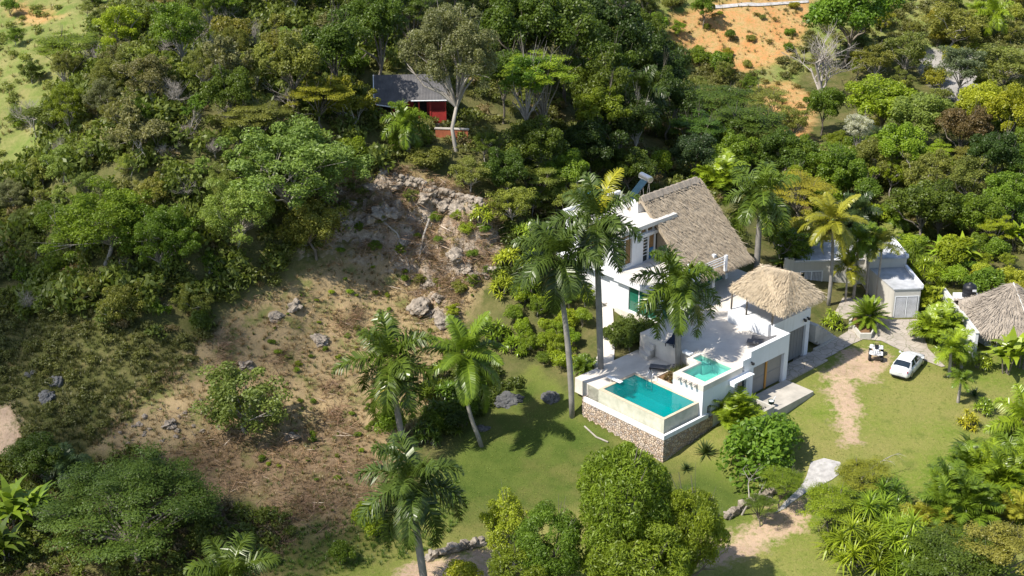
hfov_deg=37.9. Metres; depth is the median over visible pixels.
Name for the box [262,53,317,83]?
tree
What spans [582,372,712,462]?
swimming pool
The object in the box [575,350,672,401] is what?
pool deck
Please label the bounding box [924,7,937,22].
tree
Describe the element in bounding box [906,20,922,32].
tree
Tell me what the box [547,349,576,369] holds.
shrub
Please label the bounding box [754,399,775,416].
patio wall
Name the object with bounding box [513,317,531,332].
shrub
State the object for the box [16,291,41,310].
tree
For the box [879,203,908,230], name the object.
tree
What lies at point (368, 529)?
shrub
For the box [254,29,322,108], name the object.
tree
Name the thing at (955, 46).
tree
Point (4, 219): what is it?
tree
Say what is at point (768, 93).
feathery tree
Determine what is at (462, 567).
shrub
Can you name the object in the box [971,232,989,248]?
shrub
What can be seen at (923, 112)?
tree
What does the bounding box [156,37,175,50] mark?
tree
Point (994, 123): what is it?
tree
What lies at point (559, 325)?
shrub
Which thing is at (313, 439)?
seedling
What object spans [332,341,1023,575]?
lawn grass
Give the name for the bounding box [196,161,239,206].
tree
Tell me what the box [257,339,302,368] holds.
dead brushwood
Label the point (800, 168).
tree
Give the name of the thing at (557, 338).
shrub
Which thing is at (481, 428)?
boulder
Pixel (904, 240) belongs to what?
shrub
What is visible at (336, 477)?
seedling
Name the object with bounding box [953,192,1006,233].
tree
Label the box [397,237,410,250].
boulder
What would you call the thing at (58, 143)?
tree
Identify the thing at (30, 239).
tree
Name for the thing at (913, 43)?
tree
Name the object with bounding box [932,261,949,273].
shrub
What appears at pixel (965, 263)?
shrub
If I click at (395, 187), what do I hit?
boulder
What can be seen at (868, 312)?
cycad
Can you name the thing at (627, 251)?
window
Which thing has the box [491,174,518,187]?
shrub
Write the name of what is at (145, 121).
tree
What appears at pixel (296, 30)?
tree
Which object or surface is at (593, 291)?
shrub
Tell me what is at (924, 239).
shrub
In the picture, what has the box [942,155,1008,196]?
tree
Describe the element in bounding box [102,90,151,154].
tree
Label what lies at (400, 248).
shrub
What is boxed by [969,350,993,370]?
dracaena
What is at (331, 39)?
tree
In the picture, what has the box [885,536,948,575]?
pandanus
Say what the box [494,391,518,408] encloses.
boulder
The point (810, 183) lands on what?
feathery tree
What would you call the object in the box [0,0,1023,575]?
ground
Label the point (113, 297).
tree
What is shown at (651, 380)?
pool ladder
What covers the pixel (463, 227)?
shrub
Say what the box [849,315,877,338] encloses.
courtyard planter
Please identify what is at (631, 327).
shrub
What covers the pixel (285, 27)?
tree
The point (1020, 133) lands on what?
tree
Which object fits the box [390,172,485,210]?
dry stone wall
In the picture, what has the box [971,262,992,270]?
shrub
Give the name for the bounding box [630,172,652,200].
solar water heater
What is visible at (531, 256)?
dracaena
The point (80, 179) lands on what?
tree
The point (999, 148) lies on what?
tree
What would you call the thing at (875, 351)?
quad bike
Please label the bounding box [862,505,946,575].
pandanus
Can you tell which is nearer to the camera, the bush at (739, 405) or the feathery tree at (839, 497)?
the feathery tree at (839, 497)
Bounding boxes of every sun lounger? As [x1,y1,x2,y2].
[649,364,673,370]
[665,332,681,347]
[746,338,771,345]
[751,335,776,339]
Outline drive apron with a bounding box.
[786,353,827,380]
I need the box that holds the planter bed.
[655,367,682,387]
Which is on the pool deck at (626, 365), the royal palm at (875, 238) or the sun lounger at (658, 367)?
the sun lounger at (658, 367)
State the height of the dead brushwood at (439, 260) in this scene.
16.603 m
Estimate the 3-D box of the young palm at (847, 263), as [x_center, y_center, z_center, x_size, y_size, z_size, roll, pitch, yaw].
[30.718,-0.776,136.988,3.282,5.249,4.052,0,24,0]
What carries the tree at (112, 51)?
on the ground at (840, 384)
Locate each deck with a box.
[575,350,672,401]
[614,269,761,366]
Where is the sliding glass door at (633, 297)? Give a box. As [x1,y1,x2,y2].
[629,275,722,319]
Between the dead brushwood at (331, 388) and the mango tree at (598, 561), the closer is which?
the mango tree at (598, 561)
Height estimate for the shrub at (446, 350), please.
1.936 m
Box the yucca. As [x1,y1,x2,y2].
[967,386,984,398]
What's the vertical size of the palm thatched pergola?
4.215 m
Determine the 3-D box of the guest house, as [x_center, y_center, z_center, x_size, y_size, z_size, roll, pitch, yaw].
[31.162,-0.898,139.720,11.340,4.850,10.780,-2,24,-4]
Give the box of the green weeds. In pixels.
[100,167,497,534]
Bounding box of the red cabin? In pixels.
[373,74,446,125]
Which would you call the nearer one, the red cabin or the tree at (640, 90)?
the red cabin
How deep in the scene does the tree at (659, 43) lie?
176.58 m
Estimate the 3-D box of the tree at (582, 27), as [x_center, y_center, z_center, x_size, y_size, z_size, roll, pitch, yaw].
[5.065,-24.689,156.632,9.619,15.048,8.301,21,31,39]
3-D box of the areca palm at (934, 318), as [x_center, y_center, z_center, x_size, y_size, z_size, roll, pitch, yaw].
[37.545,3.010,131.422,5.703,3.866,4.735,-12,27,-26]
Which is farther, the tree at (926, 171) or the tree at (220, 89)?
the tree at (926, 171)
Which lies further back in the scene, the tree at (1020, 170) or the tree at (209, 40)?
the tree at (1020, 170)
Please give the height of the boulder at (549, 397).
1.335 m
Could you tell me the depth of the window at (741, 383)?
120.92 m
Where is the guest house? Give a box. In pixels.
[780,238,923,317]
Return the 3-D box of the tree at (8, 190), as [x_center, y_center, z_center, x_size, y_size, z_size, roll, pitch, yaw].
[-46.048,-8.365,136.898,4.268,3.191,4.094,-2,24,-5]
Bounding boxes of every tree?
[0,177,32,207]
[0,216,11,230]
[0,261,15,275]
[0,285,14,302]
[1,431,72,482]
[7,100,39,136]
[10,207,47,235]
[12,265,36,282]
[16,229,39,258]
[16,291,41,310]
[21,98,70,129]
[24,157,50,185]
[27,442,227,565]
[29,24,102,69]
[29,189,51,201]
[33,175,160,265]
[38,143,80,182]
[41,441,95,492]
[42,81,87,143]
[42,254,67,273]
[45,185,72,208]
[45,267,76,302]
[49,133,63,148]
[49,206,81,248]
[50,49,81,81]
[67,171,96,192]
[70,270,103,303]
[76,137,97,163]
[77,42,102,60]
[81,76,123,110]
[83,59,123,81]
[87,52,132,86]
[87,186,104,204]
[91,4,143,46]
[96,281,146,325]
[97,39,129,61]
[98,96,122,123]
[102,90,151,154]
[104,130,125,150]
[108,20,142,41]
[109,53,176,100]
[110,202,201,275]
[114,148,141,176]
[117,35,143,61]
[117,96,151,140]
[119,259,133,270]
[125,46,186,92]
[133,118,167,145]
[133,171,174,209]
[133,296,172,315]
[134,252,171,273]
[137,117,171,149]
[141,0,174,11]
[148,0,206,61]
[154,141,179,165]
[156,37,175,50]
[160,77,192,103]
[161,1,189,26]
[168,282,214,313]
[172,175,201,203]
[174,19,212,44]
[174,123,195,138]
[180,92,207,142]
[182,42,217,102]
[188,155,213,174]
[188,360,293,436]
[193,0,222,25]
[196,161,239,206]
[196,176,275,252]
[197,34,254,107]
[197,250,228,275]
[199,55,250,124]
[200,31,230,78]
[201,0,243,17]
[203,136,219,157]
[210,0,252,37]
[213,25,250,56]
[213,112,374,227]
[217,92,292,139]
[225,123,245,155]
[232,89,251,104]
[235,213,266,234]
[237,93,288,123]
[240,44,268,88]
[247,18,264,45]
[254,11,292,29]
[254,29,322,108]
[259,14,282,50]
[261,82,302,114]
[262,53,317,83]
[275,197,348,260]
[278,26,296,33]
[283,71,354,128]
[292,25,321,45]
[301,3,373,76]
[307,11,335,28]
[310,73,380,123]
[311,0,345,5]
[311,61,327,74]
[329,0,348,16]
[335,47,370,75]
[338,0,409,104]
[349,18,384,48]
[388,0,433,24]
[396,2,500,151]
[397,0,437,61]
[447,154,490,192]
[475,20,515,57]
[478,482,529,549]
[479,0,496,7]
[479,0,561,96]
[482,36,527,123]
[482,146,527,189]
[485,182,537,224]
[485,538,559,575]
[494,30,580,124]
[496,7,548,54]
[497,39,558,120]
[498,114,569,179]
[508,494,584,575]
[515,157,565,204]
[526,0,603,103]
[543,148,589,187]
[547,49,596,110]
[551,179,588,208]
[560,47,634,114]
[561,115,628,176]
[573,71,632,145]
[576,437,674,573]
[578,0,654,59]
[579,509,695,575]
[587,29,638,71]
[599,89,655,148]
[605,146,657,192]
[615,61,670,151]
[620,82,659,146]
[624,69,662,138]
[629,28,691,75]
[639,4,666,34]
[645,50,689,112]
[647,47,675,136]
[649,70,703,139]
[655,463,731,575]
[666,105,730,142]
[669,131,716,174]
[671,83,756,122]
[690,0,715,28]
[699,109,746,134]
[701,129,726,136]
[705,100,787,144]
[711,129,761,167]
[715,412,803,497]
[737,127,767,172]
[741,492,781,526]
[744,82,791,116]
[755,125,819,187]
[759,465,807,507]
[762,228,819,267]
[765,168,838,217]
[773,21,862,90]
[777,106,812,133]
[780,133,824,188]
[781,162,811,203]
[783,208,837,246]
[795,480,864,531]
[802,0,905,68]
[802,86,845,134]
[804,186,847,221]
[806,141,868,184]
[807,168,857,191]
[822,129,848,144]
[828,143,872,168]
[832,135,868,150]
[834,455,893,494]
[842,51,865,66]
[842,72,917,127]
[844,105,874,147]
[851,39,897,75]
[851,59,866,80]
[852,170,883,199]
[853,32,871,45]
[853,157,878,184]
[855,136,900,179]
[870,116,882,127]
[870,121,927,186]
[872,155,905,163]
[875,12,896,31]
[878,156,904,195]
[880,92,954,137]
[882,30,931,78]
[883,177,962,235]
[890,69,916,87]
[893,64,907,77]
[899,520,1014,575]
[901,147,960,212]
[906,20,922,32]
[912,52,926,68]
[914,1,989,45]
[914,154,954,182]
[920,65,951,86]
[922,137,955,157]
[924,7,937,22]
[924,45,987,102]
[928,29,946,46]
[929,88,954,99]
[930,206,959,236]
[935,97,994,164]
[937,184,960,213]
[941,44,962,61]
[941,106,993,139]
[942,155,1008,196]
[943,0,962,5]
[952,145,974,167]
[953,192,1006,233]
[954,73,1019,120]
[965,122,1023,186]
[966,41,985,52]
[967,109,1000,132]
[971,42,1023,91]
[973,76,986,85]
[977,212,1014,240]
[982,82,1023,131]
[982,170,1023,210]
[990,189,1023,233]
[996,117,1018,133]
[996,161,1017,173]
[999,80,1023,93]
[1001,21,1023,43]
[1002,130,1023,172]
[1004,63,1022,77]
[1006,3,1023,19]
[1009,126,1023,157]
[1012,160,1023,179]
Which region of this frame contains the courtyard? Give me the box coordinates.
[793,298,944,366]
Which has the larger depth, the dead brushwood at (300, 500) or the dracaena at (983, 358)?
the dracaena at (983, 358)
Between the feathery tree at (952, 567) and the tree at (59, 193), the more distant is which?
the tree at (59, 193)
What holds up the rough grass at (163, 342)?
on the ground at (840, 384)
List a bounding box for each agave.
[679,462,693,473]
[694,438,719,462]
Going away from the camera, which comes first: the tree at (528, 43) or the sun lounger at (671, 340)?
the sun lounger at (671, 340)
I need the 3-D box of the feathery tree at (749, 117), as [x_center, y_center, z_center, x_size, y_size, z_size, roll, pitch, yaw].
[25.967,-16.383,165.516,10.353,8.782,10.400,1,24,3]
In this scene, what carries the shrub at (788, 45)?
on the ground at (840, 384)
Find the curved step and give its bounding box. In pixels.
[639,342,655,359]
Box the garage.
[708,306,810,427]
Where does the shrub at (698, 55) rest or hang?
on the ground at (840, 384)
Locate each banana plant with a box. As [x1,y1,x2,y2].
[0,473,43,529]
[0,512,33,566]
[10,480,59,522]
[923,234,949,262]
[943,231,981,264]
[945,431,990,448]
[976,326,1023,374]
[995,220,1023,250]
[999,334,1023,369]
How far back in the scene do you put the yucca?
122.69 m
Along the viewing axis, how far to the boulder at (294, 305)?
128.61 m
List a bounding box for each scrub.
[0,0,107,156]
[622,0,1023,143]
[683,0,809,127]
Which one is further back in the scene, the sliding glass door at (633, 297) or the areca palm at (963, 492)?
the sliding glass door at (633, 297)
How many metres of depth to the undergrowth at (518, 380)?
131.56 m
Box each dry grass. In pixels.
[0,0,1023,161]
[91,163,503,532]
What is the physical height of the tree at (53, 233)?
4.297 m
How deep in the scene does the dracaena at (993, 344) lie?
130.03 m
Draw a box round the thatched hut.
[954,282,1023,346]
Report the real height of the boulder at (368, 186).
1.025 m
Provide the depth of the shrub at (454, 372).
125.41 m
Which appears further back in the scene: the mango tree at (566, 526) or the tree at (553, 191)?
the tree at (553, 191)
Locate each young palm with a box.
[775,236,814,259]
[833,250,865,301]
[867,222,906,299]
[931,329,972,376]
[946,367,977,402]
[947,324,978,367]
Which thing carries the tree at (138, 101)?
on the ground at (840, 384)
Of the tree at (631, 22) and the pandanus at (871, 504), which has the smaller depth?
the pandanus at (871, 504)
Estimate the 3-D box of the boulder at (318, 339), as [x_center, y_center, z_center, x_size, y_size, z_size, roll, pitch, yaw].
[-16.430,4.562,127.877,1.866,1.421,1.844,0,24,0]
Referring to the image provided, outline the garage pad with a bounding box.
[751,380,813,415]
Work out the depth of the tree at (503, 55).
145.81 m
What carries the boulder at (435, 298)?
on the ground at (840, 384)
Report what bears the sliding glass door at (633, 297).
in the villa
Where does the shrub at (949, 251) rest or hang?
on the ground at (840, 384)
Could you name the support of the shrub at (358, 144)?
on the ground at (840, 384)
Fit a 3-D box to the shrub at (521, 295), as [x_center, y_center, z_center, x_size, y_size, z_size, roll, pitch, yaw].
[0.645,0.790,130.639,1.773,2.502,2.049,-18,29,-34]
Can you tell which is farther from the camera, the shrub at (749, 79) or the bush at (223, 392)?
the shrub at (749, 79)
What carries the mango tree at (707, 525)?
on the ground at (840, 384)
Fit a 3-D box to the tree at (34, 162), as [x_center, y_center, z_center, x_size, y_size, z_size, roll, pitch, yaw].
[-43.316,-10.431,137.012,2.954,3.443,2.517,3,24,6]
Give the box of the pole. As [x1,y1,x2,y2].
[584,426,608,442]
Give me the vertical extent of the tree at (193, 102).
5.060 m
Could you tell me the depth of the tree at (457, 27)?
135.14 m
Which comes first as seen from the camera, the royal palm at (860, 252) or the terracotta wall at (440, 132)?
the royal palm at (860, 252)
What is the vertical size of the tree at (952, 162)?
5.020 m
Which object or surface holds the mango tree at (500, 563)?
on the ground at (840, 384)
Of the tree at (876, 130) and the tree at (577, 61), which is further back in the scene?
the tree at (876, 130)
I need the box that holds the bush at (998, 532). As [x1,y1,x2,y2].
[953,520,1023,575]
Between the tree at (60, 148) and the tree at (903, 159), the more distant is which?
the tree at (903, 159)
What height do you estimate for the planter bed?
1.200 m
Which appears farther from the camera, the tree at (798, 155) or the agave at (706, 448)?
the tree at (798, 155)
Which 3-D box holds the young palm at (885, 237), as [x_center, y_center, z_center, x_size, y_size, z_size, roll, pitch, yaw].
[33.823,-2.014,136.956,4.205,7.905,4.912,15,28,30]
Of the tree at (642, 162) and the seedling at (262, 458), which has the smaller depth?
the seedling at (262, 458)
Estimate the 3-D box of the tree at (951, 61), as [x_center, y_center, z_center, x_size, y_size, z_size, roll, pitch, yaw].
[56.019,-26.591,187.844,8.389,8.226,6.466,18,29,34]
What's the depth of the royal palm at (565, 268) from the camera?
115.33 m
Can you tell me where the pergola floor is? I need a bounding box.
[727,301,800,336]
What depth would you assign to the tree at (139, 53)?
136.26 m
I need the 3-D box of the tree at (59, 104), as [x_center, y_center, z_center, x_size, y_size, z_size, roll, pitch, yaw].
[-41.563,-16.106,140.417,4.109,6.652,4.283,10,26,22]
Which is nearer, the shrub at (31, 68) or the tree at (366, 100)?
the tree at (366, 100)
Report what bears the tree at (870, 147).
on the ground at (840, 384)
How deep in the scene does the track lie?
210.88 m
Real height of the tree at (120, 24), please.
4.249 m
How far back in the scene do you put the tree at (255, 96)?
134.60 m
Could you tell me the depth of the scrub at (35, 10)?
161.85 m
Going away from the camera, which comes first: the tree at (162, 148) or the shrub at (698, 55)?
the tree at (162, 148)
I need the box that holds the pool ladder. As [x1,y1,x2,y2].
[646,370,657,388]
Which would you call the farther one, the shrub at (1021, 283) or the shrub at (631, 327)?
the shrub at (1021, 283)
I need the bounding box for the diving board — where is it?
[606,375,622,382]
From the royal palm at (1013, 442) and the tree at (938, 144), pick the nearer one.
the royal palm at (1013, 442)
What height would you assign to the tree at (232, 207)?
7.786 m
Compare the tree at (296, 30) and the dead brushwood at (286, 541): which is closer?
the dead brushwood at (286, 541)
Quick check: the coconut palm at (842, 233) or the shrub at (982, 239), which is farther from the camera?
the shrub at (982, 239)
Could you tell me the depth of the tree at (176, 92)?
133.93 m
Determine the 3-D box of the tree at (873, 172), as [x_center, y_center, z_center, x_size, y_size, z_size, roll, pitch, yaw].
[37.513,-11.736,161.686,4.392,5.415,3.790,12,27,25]
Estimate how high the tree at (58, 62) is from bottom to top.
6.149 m
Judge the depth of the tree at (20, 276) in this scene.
129.75 m
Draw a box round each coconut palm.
[411,311,504,447]
[797,191,868,305]
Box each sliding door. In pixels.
[800,270,822,280]
[893,296,918,317]
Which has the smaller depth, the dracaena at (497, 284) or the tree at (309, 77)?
the dracaena at (497, 284)
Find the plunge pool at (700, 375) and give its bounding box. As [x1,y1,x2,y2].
[672,349,742,416]
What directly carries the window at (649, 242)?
in the villa
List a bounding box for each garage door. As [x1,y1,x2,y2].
[752,354,781,393]
[788,326,803,360]
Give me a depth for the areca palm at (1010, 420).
113.71 m
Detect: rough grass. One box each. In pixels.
[0,303,218,472]
[268,479,468,575]
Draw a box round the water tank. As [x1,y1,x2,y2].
[952,282,977,299]
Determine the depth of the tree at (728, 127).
170.46 m
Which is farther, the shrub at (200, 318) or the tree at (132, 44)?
the tree at (132, 44)
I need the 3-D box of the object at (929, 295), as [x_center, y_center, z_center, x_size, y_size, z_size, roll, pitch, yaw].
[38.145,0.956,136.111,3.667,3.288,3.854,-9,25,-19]
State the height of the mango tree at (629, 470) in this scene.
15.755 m
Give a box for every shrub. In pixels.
[0,0,19,15]
[4,103,29,127]
[5,27,27,45]
[16,59,45,83]
[78,1,92,15]
[188,309,210,328]
[326,539,356,564]
[335,247,345,254]
[339,135,368,167]
[350,501,387,537]
[354,221,363,231]
[367,240,382,251]
[373,409,407,436]
[376,215,389,224]
[395,244,406,252]
[401,275,408,281]
[402,188,419,201]
[405,146,451,169]
[414,274,427,283]
[416,409,448,430]
[420,377,443,400]
[428,211,442,222]
[433,234,442,244]
[437,339,461,355]
[442,559,483,575]
[443,410,469,432]
[444,303,459,315]
[449,209,463,218]
[451,279,467,293]
[451,367,457,378]
[454,395,479,415]
[457,221,476,235]
[464,273,480,286]
[466,249,478,261]
[469,349,490,359]
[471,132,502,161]
[476,223,491,231]
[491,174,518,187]
[500,137,530,157]
[503,303,522,322]
[510,286,531,302]
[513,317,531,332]
[517,329,541,355]
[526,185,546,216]
[527,295,547,317]
[529,291,552,305]
[535,332,553,348]
[535,351,549,364]
[537,318,550,331]
[540,155,568,167]
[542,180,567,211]
[544,331,576,352]
[546,319,574,345]
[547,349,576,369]
[554,308,579,328]
[563,147,584,158]
[569,329,581,345]
[574,307,592,326]
[576,285,595,305]
[584,156,614,175]
[603,313,654,351]
[638,0,660,10]
[650,149,672,176]
[651,12,668,30]
[661,0,679,10]
[663,370,673,381]
[666,37,681,51]
[669,19,685,35]
[688,46,712,65]
[708,50,735,71]
[715,60,734,78]
[722,47,733,54]
[724,29,735,41]
[740,73,759,91]
[742,59,752,67]
[745,35,756,40]
[783,42,794,50]
[784,28,796,34]
[788,2,799,8]
[860,202,903,226]
[895,233,926,251]
[914,234,929,249]
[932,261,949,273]
[933,234,977,264]
[937,263,969,286]
[940,348,971,367]
[958,259,977,272]
[963,266,1005,293]
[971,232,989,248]
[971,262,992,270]
[972,252,993,263]
[980,237,1011,257]
[990,271,1021,288]
[997,265,1023,281]
[998,252,1018,265]
[1007,280,1023,289]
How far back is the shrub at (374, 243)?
133.97 m
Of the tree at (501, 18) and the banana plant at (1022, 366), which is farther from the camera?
the tree at (501, 18)
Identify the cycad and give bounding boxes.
[844,295,893,332]
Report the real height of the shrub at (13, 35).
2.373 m
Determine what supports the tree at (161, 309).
on the ground at (840, 384)
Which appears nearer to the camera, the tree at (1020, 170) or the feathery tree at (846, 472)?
the feathery tree at (846, 472)
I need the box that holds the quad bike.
[868,343,883,361]
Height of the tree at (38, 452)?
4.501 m
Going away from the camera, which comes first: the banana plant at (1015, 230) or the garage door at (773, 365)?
the garage door at (773, 365)
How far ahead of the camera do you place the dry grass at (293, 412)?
121.40 m
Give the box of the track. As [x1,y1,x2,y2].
[712,0,808,7]
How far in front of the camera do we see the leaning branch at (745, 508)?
109.25 m
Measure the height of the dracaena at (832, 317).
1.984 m
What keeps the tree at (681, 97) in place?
on the ground at (840, 384)
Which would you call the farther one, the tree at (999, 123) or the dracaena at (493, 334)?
the tree at (999, 123)
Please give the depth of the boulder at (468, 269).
133.21 m
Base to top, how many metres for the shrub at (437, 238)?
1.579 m
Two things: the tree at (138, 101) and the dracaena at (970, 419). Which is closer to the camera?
the dracaena at (970, 419)
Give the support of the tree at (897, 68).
on the ground at (840, 384)
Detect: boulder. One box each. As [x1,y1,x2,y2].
[24,370,36,377]
[38,389,55,403]
[48,376,63,387]
[161,418,176,429]
[238,360,254,370]
[268,311,285,322]
[283,431,300,442]
[287,297,302,312]
[310,333,329,347]
[338,216,353,231]
[348,200,357,208]
[361,213,380,227]
[362,183,374,192]
[371,206,399,220]
[386,176,402,190]
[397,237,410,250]
[406,297,430,315]
[415,192,438,205]
[419,278,435,289]
[423,308,436,318]
[430,292,444,303]
[433,308,455,329]
[436,197,450,212]
[445,247,464,263]
[448,200,470,216]
[459,260,472,273]
[466,270,480,281]
[477,425,490,431]
[479,263,496,279]
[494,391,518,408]
[516,394,523,404]
[540,390,560,404]
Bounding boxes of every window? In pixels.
[620,235,630,265]
[641,226,655,232]
[642,232,657,261]
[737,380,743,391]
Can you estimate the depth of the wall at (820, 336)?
130.02 m
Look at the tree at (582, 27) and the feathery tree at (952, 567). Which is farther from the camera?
the tree at (582, 27)
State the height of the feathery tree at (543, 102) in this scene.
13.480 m
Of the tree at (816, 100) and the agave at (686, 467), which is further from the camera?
the tree at (816, 100)
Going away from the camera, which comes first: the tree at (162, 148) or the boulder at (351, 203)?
the tree at (162, 148)
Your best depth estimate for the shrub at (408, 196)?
136.05 m
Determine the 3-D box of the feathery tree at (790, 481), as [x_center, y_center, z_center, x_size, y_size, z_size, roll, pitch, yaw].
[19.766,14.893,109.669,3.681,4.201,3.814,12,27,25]
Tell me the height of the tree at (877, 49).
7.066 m
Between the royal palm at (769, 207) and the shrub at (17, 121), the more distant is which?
the shrub at (17, 121)
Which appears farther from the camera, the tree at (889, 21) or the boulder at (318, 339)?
the tree at (889, 21)
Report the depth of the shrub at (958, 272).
140.69 m
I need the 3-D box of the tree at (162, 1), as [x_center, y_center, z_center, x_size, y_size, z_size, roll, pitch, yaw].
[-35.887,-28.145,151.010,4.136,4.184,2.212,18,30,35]
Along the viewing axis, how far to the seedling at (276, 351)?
125.20 m
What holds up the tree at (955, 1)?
on the ground at (840, 384)
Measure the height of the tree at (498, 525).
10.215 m
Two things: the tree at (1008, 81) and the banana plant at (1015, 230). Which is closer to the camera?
the banana plant at (1015, 230)
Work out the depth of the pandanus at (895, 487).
108.52 m
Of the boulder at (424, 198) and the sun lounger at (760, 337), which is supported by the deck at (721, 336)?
the sun lounger at (760, 337)
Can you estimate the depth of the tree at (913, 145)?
160.55 m
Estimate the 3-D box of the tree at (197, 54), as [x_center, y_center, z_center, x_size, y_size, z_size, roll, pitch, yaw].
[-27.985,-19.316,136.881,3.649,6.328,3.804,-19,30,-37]
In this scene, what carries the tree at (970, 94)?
on the ground at (840, 384)
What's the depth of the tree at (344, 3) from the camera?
153.21 m
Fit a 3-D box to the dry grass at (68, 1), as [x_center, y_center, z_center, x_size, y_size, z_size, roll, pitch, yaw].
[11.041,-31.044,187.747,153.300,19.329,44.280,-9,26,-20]
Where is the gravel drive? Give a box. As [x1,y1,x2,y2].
[775,458,840,512]
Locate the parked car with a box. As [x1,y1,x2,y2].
[890,351,924,378]
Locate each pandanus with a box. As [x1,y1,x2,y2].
[810,512,892,575]
[833,485,904,540]
[860,471,917,513]
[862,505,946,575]
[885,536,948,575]
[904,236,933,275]
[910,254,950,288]
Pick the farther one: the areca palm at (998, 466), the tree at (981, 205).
the tree at (981, 205)
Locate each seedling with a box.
[258,455,265,461]
[267,339,275,343]
[273,349,282,353]
[307,436,316,441]
[333,475,340,480]
[353,431,361,436]
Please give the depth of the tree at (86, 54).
150.35 m
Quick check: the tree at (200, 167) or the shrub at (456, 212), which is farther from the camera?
the shrub at (456, 212)
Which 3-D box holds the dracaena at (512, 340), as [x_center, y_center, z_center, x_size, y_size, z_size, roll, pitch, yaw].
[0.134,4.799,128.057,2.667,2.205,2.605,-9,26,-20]
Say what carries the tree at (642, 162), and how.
on the ground at (840, 384)
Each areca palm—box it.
[573,352,596,375]
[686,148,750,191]
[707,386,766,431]
[769,245,807,265]
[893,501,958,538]
[906,298,967,344]
[915,456,1006,536]
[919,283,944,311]
[935,319,966,344]
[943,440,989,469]
[947,437,1023,505]
[981,383,1023,441]
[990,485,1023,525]
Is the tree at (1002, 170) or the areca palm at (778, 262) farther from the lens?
the tree at (1002, 170)
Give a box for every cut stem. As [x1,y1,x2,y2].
[383,221,409,271]
[418,214,430,260]
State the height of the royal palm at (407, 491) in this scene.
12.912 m
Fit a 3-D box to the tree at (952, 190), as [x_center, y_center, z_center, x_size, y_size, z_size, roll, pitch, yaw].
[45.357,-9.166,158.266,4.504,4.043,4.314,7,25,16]
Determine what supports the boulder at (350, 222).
on the ground at (840, 384)
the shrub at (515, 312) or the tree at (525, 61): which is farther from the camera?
the tree at (525, 61)
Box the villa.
[558,177,754,321]
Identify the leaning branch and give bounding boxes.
[740,465,774,515]
[859,453,903,482]
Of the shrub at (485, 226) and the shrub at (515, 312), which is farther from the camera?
the shrub at (485, 226)
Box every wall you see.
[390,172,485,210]
[425,536,486,561]
[434,127,468,139]
[594,301,613,367]
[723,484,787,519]
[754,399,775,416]
[808,321,837,350]
[942,288,979,357]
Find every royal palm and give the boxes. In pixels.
[183,530,280,575]
[330,309,440,435]
[353,429,468,575]
[380,99,432,156]
[506,213,605,418]
[544,168,643,369]
[628,242,723,368]
[720,158,801,268]
[835,191,882,227]
[838,221,877,298]
[856,222,886,295]
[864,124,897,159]
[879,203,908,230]
[964,0,987,35]
[973,0,1014,38]
[990,427,1023,466]
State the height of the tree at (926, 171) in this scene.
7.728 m
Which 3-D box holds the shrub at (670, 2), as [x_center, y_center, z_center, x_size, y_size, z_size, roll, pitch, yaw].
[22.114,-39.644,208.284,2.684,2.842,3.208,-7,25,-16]
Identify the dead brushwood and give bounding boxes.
[0,453,297,575]
[101,157,508,541]
[205,335,252,367]
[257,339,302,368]
[267,474,333,521]
[312,374,361,426]
[321,304,374,337]
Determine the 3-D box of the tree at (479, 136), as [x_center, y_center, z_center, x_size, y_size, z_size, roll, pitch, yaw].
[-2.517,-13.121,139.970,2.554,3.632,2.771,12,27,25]
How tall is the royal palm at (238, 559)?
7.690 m
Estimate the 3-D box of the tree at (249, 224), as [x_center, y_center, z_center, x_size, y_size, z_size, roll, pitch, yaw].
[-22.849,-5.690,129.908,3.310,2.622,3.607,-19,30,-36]
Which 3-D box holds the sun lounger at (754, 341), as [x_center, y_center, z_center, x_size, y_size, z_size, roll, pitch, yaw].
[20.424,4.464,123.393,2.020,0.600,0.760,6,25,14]
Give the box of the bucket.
[768,396,775,404]
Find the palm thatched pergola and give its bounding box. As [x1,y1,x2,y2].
[727,263,827,324]
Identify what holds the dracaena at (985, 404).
on the ground at (840, 384)
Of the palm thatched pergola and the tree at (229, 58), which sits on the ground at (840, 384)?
the tree at (229, 58)
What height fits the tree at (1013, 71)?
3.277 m
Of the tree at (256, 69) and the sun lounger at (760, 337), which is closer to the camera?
the sun lounger at (760, 337)
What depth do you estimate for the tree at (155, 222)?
124.38 m
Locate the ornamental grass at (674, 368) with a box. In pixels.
[665,360,687,372]
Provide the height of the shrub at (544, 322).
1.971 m
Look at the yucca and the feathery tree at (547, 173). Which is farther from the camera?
the feathery tree at (547, 173)
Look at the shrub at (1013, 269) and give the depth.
141.65 m
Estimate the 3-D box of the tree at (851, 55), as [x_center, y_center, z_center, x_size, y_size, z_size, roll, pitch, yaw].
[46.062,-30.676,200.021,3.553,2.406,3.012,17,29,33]
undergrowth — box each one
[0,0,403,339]
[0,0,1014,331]
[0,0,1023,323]
[0,299,214,462]
[0,443,297,575]
[418,215,565,436]
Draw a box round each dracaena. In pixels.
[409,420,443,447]
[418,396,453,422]
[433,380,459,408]
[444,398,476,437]
[467,203,495,224]
[482,318,512,346]
[487,268,514,300]
[491,247,523,270]
[498,330,529,355]
[509,278,538,302]
[512,219,538,245]
[520,248,538,268]
[821,308,844,330]
[956,407,980,431]
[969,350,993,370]
[972,397,996,416]
[983,337,1001,345]

